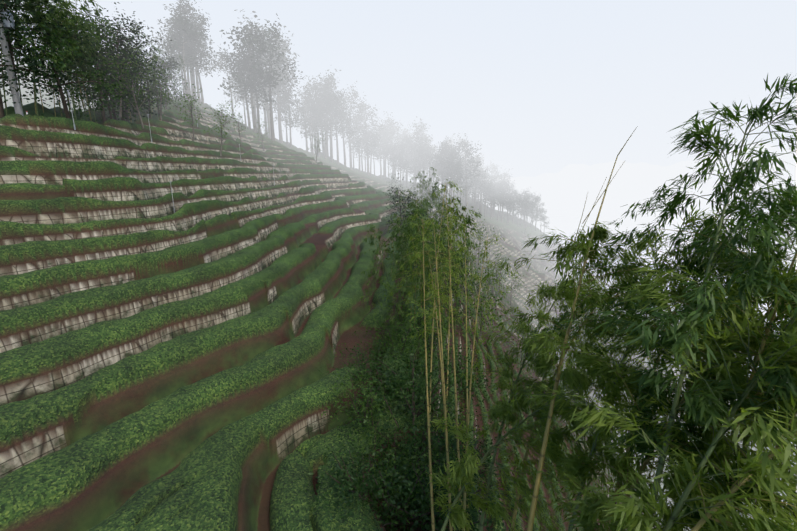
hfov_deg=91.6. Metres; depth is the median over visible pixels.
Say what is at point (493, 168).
forest tree
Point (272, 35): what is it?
forest tree
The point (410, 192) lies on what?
gully bamboo
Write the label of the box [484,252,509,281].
spur tree
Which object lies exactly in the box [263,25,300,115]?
forest tree
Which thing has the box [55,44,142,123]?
grove tree
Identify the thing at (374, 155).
forest tree
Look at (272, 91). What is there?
forest tree
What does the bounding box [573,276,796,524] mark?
bamboo
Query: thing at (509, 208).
forest tree
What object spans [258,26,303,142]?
forest tree
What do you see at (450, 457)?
gully shrub
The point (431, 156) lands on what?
forest tree
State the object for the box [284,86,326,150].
forest tree
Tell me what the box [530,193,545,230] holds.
forest tree
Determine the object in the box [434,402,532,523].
gully shrub
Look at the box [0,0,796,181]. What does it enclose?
sky
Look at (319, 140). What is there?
field tree
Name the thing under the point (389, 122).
forest tree
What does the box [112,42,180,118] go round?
grove tree
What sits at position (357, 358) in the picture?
shrub
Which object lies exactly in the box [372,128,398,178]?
forest tree
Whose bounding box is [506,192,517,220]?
forest tree
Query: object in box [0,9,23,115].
tree
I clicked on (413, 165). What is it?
forest tree
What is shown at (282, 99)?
forest tree
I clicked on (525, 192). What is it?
forest tree
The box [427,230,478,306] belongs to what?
gully tree
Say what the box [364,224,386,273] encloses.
gully bamboo
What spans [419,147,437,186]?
forest tree
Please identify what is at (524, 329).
bamboo
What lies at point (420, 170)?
forest tree
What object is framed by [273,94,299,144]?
forest tree
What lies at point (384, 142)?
forest tree
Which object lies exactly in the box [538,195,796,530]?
bamboo
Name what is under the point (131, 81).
grove tree
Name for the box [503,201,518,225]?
forest tree
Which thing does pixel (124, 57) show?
bamboo grove
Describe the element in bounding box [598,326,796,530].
bamboo
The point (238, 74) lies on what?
forest tree
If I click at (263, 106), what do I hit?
forest tree
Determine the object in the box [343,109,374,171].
forest tree
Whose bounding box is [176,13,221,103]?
forest tree
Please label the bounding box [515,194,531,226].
forest tree
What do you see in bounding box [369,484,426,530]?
gully shrub
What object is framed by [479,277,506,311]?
spur tree
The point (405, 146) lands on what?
forest tree
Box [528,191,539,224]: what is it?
forest tree
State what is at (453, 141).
forest tree
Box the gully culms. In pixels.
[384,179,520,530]
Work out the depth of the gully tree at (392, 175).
123.18 m
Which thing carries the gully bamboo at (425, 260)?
on the ground
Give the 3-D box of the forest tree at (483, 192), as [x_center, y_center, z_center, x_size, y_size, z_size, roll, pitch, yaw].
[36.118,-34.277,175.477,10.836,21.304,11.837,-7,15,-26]
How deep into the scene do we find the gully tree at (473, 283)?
33.31 m
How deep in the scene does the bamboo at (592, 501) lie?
4.32 m
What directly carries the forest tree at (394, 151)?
on the ground
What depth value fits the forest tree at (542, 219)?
236.19 m
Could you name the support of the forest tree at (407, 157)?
on the ground
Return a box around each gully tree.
[382,173,419,233]
[386,173,396,186]
[386,200,444,254]
[393,214,447,277]
[420,189,438,211]
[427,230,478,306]
[433,190,459,230]
[440,260,486,299]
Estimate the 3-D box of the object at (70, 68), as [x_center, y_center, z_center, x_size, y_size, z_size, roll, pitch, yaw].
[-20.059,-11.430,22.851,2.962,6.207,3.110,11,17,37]
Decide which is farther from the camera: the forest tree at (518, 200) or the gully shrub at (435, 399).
the forest tree at (518, 200)
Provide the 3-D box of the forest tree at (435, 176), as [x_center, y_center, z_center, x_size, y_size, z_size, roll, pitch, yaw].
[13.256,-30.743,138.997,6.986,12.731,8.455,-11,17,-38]
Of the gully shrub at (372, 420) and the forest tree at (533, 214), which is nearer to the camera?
the gully shrub at (372, 420)
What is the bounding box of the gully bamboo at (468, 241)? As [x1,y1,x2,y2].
[400,208,480,340]
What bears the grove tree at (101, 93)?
on the ground
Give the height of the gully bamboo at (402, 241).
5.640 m
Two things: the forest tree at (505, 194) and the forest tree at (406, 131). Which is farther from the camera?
the forest tree at (505, 194)
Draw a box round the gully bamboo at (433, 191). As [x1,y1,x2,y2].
[417,178,446,224]
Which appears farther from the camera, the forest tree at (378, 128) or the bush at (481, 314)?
the forest tree at (378, 128)
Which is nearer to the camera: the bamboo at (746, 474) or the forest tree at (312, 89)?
the bamboo at (746, 474)
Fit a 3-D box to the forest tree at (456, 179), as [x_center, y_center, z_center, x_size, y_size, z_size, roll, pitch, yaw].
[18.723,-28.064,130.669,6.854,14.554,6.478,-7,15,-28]
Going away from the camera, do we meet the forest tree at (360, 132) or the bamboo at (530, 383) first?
the bamboo at (530, 383)
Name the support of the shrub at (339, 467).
on the ground
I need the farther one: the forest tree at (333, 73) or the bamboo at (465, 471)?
the forest tree at (333, 73)
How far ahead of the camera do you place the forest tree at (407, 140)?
141.18 m
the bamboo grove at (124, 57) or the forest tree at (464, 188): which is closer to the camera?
the bamboo grove at (124, 57)
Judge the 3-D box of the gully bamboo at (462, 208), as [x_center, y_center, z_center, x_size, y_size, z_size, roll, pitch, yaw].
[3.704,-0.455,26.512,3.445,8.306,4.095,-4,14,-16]
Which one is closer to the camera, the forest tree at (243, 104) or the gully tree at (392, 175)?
the forest tree at (243, 104)
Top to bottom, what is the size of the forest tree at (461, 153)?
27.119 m
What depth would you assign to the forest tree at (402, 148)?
139.33 m
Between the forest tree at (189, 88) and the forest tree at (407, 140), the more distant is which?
the forest tree at (407, 140)
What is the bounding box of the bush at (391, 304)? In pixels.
[359,268,415,330]
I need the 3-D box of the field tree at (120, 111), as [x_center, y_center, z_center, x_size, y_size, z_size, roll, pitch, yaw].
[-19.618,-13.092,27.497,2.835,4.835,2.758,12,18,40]
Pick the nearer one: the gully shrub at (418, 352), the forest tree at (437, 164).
the gully shrub at (418, 352)
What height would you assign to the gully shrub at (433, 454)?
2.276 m
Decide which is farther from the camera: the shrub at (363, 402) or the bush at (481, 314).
the bush at (481, 314)
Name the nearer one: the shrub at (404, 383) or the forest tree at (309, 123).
the shrub at (404, 383)
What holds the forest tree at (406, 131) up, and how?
on the ground
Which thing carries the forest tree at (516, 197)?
on the ground
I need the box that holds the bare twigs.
[563,126,637,268]
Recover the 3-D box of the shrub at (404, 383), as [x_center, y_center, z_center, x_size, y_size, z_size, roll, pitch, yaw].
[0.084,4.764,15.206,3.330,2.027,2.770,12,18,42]
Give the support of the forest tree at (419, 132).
on the ground
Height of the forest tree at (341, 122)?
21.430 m
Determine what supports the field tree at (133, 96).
on the ground
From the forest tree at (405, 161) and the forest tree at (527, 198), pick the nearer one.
the forest tree at (405, 161)
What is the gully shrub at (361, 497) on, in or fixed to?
on the ground
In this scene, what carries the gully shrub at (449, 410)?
on the ground
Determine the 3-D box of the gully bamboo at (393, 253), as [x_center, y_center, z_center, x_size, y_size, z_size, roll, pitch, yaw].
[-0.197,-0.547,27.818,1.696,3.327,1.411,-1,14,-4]
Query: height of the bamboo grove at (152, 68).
6.158 m
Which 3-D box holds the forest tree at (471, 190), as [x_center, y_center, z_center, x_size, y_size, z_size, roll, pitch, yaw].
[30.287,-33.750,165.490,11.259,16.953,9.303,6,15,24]
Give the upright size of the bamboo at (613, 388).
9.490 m
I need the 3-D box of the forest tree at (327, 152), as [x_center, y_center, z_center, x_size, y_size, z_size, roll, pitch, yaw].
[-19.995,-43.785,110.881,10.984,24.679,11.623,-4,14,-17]
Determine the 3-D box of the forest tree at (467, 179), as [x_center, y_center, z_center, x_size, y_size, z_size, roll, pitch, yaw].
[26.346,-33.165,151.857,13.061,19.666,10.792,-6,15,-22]
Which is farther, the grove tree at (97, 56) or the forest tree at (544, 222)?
the forest tree at (544, 222)
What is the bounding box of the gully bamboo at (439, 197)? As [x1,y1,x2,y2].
[429,186,449,232]
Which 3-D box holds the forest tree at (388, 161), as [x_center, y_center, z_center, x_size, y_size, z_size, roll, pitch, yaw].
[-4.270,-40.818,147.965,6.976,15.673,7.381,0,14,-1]
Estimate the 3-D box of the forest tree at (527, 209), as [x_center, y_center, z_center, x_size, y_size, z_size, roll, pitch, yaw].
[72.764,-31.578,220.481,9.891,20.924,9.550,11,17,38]
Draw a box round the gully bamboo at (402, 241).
[389,221,446,307]
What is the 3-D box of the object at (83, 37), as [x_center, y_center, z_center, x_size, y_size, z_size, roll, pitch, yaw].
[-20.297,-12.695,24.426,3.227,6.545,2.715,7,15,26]
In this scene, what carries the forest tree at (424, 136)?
on the ground
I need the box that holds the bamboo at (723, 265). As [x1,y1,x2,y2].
[597,210,796,507]
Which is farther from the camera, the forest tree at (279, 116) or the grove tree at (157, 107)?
the forest tree at (279, 116)
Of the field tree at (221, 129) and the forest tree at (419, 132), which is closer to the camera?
the field tree at (221, 129)
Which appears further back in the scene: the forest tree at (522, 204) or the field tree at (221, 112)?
the forest tree at (522, 204)
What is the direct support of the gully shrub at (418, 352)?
on the ground
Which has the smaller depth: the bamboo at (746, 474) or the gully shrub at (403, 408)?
the bamboo at (746, 474)
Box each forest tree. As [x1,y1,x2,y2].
[147,12,210,100]
[158,14,202,97]
[159,0,212,99]
[160,23,192,95]
[166,8,208,97]
[167,0,211,99]
[170,17,219,103]
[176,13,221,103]
[204,44,246,118]
[217,15,279,132]
[224,44,262,129]
[226,31,279,132]
[231,78,254,125]
[232,10,289,138]
[235,61,268,131]
[239,13,297,140]
[244,44,292,133]
[245,78,278,135]
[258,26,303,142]
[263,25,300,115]
[267,70,295,126]
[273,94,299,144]
[275,87,303,147]
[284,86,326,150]
[295,105,325,154]
[297,76,325,153]
[300,95,329,157]
[301,73,336,154]
[301,101,318,151]
[302,94,332,155]
[309,72,350,159]
[310,69,344,156]
[312,83,347,162]
[314,90,337,158]
[319,86,352,164]
[332,93,356,166]
[337,81,369,169]
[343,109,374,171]
[344,130,363,169]
[351,120,375,170]
[352,95,385,174]
[354,136,376,171]
[360,125,380,176]
[363,124,393,178]
[369,139,378,174]
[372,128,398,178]
[373,117,397,178]
[374,118,393,155]
[382,112,406,181]
[382,143,393,178]
[386,142,404,183]
[390,124,401,180]
[391,133,420,173]
[391,140,411,185]
[391,146,418,184]
[396,123,418,182]
[396,132,418,187]
[397,138,417,172]
[403,146,427,189]
[407,137,432,190]
[409,116,439,194]
[412,131,439,169]
[417,142,436,190]
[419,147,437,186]
[423,132,436,184]
[425,164,442,189]
[428,136,452,198]
[428,143,464,200]
[434,148,469,203]
[435,139,460,193]
[438,138,471,198]
[442,158,465,205]
[444,134,462,194]
[448,136,471,197]
[448,161,462,200]
[450,133,481,207]
[453,177,473,207]
[458,155,480,205]
[459,176,480,209]
[465,173,479,205]
[467,153,489,212]
[468,155,481,205]
[469,164,491,214]
[471,170,483,208]
[473,167,492,211]
[477,155,491,206]
[477,179,496,216]
[482,187,494,214]
[485,161,504,210]
[487,171,505,217]
[487,181,504,218]
[488,186,498,216]
[493,182,507,220]
[495,168,514,216]
[495,179,512,222]
[495,181,512,204]
[503,195,515,223]
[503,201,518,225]
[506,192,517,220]
[508,189,523,220]
[509,187,522,223]
[514,199,526,224]
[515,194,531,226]
[516,187,534,224]
[517,193,535,227]
[523,192,536,226]
[523,203,539,226]
[527,211,538,223]
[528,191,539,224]
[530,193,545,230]
[538,206,546,231]
[540,214,549,233]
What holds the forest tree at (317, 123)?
on the ground
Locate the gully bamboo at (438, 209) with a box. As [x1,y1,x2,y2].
[423,203,451,257]
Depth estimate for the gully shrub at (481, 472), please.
12.79 m
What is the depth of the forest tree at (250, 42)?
68.69 m
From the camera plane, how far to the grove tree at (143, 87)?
34.86 m
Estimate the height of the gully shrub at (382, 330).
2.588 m
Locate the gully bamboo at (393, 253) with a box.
[385,236,404,277]
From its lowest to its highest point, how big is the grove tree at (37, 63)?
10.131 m
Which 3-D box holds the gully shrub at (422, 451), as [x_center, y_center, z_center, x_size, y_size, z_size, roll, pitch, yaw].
[0.141,5.783,11.984,4.517,2.750,3.757,8,16,31]
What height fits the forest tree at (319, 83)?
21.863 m
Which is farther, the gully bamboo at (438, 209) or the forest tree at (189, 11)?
the forest tree at (189, 11)
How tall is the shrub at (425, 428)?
3.496 m
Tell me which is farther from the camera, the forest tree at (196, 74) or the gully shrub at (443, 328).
the forest tree at (196, 74)
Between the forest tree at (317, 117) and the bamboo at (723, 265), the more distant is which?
the forest tree at (317, 117)
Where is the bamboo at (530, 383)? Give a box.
[505,250,686,530]
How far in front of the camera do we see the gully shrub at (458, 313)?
27.21 m
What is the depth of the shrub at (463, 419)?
15.36 m
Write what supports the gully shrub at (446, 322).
on the ground
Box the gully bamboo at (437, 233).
[421,221,449,287]
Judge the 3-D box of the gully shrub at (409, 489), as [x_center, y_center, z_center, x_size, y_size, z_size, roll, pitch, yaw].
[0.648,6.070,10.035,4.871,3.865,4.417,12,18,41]
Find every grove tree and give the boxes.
[0,0,64,117]
[0,0,81,103]
[0,0,127,119]
[37,1,154,122]
[43,1,145,107]
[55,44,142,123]
[79,2,171,120]
[82,13,149,119]
[82,19,154,121]
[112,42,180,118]
[118,52,164,114]
[133,53,184,117]
[141,41,186,108]
[148,45,186,98]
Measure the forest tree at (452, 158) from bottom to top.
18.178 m
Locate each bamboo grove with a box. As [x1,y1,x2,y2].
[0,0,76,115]
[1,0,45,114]
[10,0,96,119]
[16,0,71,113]
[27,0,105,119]
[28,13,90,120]
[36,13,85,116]
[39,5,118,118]
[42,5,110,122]
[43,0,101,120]
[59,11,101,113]
[69,41,115,121]
[80,36,140,112]
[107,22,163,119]
[109,43,137,122]
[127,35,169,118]
[134,49,165,114]
[157,50,185,99]
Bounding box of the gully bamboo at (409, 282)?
[396,243,432,331]
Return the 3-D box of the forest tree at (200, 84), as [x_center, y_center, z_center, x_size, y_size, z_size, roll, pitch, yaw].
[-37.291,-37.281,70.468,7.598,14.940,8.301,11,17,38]
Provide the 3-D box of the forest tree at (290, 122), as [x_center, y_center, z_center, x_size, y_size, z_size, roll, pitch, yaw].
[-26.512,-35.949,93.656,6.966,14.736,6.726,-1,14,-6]
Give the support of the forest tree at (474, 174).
on the ground
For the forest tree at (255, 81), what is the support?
on the ground
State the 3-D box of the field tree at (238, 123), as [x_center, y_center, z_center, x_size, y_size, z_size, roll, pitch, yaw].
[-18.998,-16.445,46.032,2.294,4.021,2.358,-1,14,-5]
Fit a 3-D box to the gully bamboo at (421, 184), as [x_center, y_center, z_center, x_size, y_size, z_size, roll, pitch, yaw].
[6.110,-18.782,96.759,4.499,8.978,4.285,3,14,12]
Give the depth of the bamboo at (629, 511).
3.25 m
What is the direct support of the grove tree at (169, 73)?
on the ground
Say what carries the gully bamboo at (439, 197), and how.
on the ground
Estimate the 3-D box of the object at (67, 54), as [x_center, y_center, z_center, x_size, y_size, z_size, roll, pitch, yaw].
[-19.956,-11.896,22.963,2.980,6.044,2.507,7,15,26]
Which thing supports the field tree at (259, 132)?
on the ground
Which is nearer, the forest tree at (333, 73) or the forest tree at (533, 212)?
the forest tree at (333, 73)
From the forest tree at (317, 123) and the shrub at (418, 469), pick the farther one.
the forest tree at (317, 123)
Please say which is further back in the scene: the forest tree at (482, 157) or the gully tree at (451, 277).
the forest tree at (482, 157)
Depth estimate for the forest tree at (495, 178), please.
190.08 m
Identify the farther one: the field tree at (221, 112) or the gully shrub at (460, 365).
the field tree at (221, 112)
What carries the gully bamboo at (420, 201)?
on the ground
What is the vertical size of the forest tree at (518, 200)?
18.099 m
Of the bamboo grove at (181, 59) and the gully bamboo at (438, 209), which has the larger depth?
the bamboo grove at (181, 59)
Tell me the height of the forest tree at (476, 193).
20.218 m
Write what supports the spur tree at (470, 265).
on the ground
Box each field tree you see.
[98,42,138,116]
[103,58,156,128]
[140,71,179,119]
[176,82,209,140]
[181,93,205,118]
[203,101,236,155]
[212,101,231,122]
[229,110,247,144]
[248,118,268,150]
[307,131,325,162]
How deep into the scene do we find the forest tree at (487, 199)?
186.00 m
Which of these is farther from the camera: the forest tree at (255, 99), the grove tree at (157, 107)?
the forest tree at (255, 99)
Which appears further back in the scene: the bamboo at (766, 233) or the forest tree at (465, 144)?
the forest tree at (465, 144)
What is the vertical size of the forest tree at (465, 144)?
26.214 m
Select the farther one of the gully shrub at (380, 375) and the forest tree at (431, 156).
the forest tree at (431, 156)
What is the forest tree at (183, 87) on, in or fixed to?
on the ground
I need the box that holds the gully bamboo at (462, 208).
[430,197,481,309]
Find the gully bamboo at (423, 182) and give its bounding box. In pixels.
[410,167,439,213]
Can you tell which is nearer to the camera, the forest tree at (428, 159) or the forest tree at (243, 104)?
the forest tree at (243, 104)
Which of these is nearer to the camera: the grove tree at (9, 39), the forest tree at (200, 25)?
the grove tree at (9, 39)
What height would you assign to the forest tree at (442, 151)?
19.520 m
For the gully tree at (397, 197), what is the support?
on the ground
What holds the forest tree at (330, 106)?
on the ground
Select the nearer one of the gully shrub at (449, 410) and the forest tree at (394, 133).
the gully shrub at (449, 410)
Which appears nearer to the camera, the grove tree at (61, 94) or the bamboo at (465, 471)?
the bamboo at (465, 471)
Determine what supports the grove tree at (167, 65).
on the ground
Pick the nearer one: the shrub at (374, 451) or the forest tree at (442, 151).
the shrub at (374, 451)
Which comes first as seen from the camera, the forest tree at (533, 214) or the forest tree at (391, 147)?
the forest tree at (391, 147)
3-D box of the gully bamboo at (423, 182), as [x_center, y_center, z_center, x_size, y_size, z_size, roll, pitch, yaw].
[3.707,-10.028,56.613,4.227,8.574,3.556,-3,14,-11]
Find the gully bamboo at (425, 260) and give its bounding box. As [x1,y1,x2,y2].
[392,234,463,332]
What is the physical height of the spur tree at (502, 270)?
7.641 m
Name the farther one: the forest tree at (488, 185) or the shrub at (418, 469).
the forest tree at (488, 185)
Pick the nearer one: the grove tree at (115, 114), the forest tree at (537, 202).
the grove tree at (115, 114)
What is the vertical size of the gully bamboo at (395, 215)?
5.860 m
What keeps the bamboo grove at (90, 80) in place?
on the ground
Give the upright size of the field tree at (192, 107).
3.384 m
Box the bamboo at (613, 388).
[519,205,787,530]
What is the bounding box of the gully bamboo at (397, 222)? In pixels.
[388,215,437,295]
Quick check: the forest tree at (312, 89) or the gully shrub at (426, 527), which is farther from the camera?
the forest tree at (312, 89)
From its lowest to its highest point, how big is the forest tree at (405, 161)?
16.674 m
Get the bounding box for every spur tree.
[455,242,486,290]
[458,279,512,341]
[470,219,493,265]
[476,259,503,292]
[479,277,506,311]
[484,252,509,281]
[493,248,510,298]
[501,272,525,305]
[511,320,540,357]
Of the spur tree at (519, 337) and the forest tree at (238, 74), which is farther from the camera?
the forest tree at (238, 74)
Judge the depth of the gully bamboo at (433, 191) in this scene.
42.21 m
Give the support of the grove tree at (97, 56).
on the ground
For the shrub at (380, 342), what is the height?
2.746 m
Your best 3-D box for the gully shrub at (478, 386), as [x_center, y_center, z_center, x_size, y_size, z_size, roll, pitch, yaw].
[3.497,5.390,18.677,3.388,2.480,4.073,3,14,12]
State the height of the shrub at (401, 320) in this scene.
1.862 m
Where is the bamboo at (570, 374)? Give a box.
[481,155,717,530]
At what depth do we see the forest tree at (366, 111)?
127.67 m
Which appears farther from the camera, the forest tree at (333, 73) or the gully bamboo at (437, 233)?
the forest tree at (333, 73)
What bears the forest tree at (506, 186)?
on the ground
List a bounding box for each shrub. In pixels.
[294,433,402,529]
[307,439,399,527]
[316,416,489,530]
[318,331,392,387]
[321,368,397,436]
[323,360,486,506]
[324,378,411,446]
[325,340,422,421]
[333,411,479,517]
[343,423,426,522]
[346,372,400,413]
[349,312,405,361]
[352,326,450,414]
[357,345,489,434]
[357,430,542,530]
[360,311,405,350]
[366,316,433,366]
[367,358,427,403]
[369,415,522,530]
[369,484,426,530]
[370,363,441,415]
[371,368,496,492]
[387,429,541,530]
[388,298,418,328]
[388,434,475,527]
[393,344,461,386]
[397,298,465,352]
[397,427,477,501]
[398,316,451,358]
[400,328,443,368]
[406,395,534,530]
[423,273,496,325]
[431,390,474,442]
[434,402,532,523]
[437,313,467,340]
[437,327,517,393]
[438,392,487,447]
[445,344,501,403]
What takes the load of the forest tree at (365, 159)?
on the ground
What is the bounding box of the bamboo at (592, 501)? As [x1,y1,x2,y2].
[534,306,796,530]
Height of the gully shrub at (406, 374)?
2.925 m
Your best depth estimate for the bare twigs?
8.02 m
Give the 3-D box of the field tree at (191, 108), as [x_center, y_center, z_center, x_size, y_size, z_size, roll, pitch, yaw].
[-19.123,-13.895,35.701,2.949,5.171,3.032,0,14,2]
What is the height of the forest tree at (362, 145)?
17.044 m
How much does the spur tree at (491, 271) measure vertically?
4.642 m
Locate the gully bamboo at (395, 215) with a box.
[386,213,413,276]
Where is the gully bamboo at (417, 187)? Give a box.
[410,179,426,195]
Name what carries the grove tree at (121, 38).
on the ground
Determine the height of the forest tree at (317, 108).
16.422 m
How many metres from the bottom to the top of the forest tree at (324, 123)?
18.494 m
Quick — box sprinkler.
[67,90,75,129]
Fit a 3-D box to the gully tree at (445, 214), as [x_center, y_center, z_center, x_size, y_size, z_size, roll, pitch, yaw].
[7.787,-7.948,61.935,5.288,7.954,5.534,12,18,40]
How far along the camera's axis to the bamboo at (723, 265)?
4.85 m
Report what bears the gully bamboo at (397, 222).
on the ground
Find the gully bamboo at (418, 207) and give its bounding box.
[395,196,444,306]
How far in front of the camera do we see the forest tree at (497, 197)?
182.06 m
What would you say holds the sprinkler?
on the ground
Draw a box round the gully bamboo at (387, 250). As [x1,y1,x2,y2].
[364,231,440,319]
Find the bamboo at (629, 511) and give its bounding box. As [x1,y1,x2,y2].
[510,259,796,530]
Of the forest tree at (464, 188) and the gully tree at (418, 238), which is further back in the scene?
the forest tree at (464, 188)
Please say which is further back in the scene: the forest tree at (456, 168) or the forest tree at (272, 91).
the forest tree at (456, 168)
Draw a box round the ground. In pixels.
[0,54,796,530]
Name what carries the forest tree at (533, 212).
on the ground
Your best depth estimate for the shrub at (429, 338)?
18.07 m
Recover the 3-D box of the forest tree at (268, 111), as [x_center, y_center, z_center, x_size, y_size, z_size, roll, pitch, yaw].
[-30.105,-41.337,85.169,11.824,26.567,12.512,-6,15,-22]
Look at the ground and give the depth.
16.44 m
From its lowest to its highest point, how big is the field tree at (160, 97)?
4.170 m
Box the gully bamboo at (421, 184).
[416,173,430,204]
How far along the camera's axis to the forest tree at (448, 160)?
132.32 m
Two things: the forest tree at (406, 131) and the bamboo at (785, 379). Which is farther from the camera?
the forest tree at (406, 131)
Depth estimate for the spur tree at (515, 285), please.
65.96 m
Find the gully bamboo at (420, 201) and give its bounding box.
[407,193,432,219]
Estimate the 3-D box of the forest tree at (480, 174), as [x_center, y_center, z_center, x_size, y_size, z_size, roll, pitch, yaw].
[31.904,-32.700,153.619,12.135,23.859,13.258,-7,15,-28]
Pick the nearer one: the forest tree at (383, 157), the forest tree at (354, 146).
the forest tree at (354, 146)
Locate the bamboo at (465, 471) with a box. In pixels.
[426,352,662,530]
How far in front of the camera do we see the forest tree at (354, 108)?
122.41 m
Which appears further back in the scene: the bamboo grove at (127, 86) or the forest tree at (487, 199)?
the forest tree at (487, 199)
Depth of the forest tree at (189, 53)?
66.11 m
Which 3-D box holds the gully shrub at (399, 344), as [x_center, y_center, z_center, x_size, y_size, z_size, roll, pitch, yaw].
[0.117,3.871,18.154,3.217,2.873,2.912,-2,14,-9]
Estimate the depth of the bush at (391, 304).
19.69 m
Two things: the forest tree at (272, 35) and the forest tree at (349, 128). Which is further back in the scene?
the forest tree at (349, 128)
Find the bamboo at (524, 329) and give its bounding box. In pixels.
[460,274,620,530]
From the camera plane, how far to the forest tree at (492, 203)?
192.47 m
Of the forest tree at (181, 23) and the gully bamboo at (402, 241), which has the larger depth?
the forest tree at (181, 23)
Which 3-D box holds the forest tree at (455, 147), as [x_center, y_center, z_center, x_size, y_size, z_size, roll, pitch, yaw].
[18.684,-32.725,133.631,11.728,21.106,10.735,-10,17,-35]
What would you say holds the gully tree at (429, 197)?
on the ground
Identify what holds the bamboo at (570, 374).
on the ground
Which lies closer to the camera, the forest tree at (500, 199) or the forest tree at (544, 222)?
the forest tree at (500, 199)
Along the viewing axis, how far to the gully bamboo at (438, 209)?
35.34 m
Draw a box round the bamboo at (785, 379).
[583,183,796,530]
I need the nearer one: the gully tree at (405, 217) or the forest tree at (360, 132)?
the gully tree at (405, 217)
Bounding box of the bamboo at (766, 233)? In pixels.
[530,74,796,527]
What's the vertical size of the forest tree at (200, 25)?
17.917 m
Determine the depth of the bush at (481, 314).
28.94 m
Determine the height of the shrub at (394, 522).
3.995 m
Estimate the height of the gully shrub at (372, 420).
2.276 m
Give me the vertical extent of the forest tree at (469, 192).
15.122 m
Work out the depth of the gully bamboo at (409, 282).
20.09 m
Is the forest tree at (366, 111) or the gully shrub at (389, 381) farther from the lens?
the forest tree at (366, 111)
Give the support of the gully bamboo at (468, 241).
on the ground
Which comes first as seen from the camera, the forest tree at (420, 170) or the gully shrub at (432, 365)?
the gully shrub at (432, 365)
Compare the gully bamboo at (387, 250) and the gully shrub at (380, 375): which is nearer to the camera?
the gully shrub at (380, 375)
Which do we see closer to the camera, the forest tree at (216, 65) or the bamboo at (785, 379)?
the bamboo at (785, 379)
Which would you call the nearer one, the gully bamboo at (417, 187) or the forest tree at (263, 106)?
the gully bamboo at (417, 187)
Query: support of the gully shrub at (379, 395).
on the ground
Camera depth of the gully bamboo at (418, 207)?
24.06 m
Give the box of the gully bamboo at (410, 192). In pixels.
[395,190,416,222]
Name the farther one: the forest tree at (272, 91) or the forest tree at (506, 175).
the forest tree at (506, 175)
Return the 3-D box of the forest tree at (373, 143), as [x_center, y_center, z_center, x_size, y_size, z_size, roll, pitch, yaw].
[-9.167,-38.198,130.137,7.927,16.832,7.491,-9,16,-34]
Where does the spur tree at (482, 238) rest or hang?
on the ground

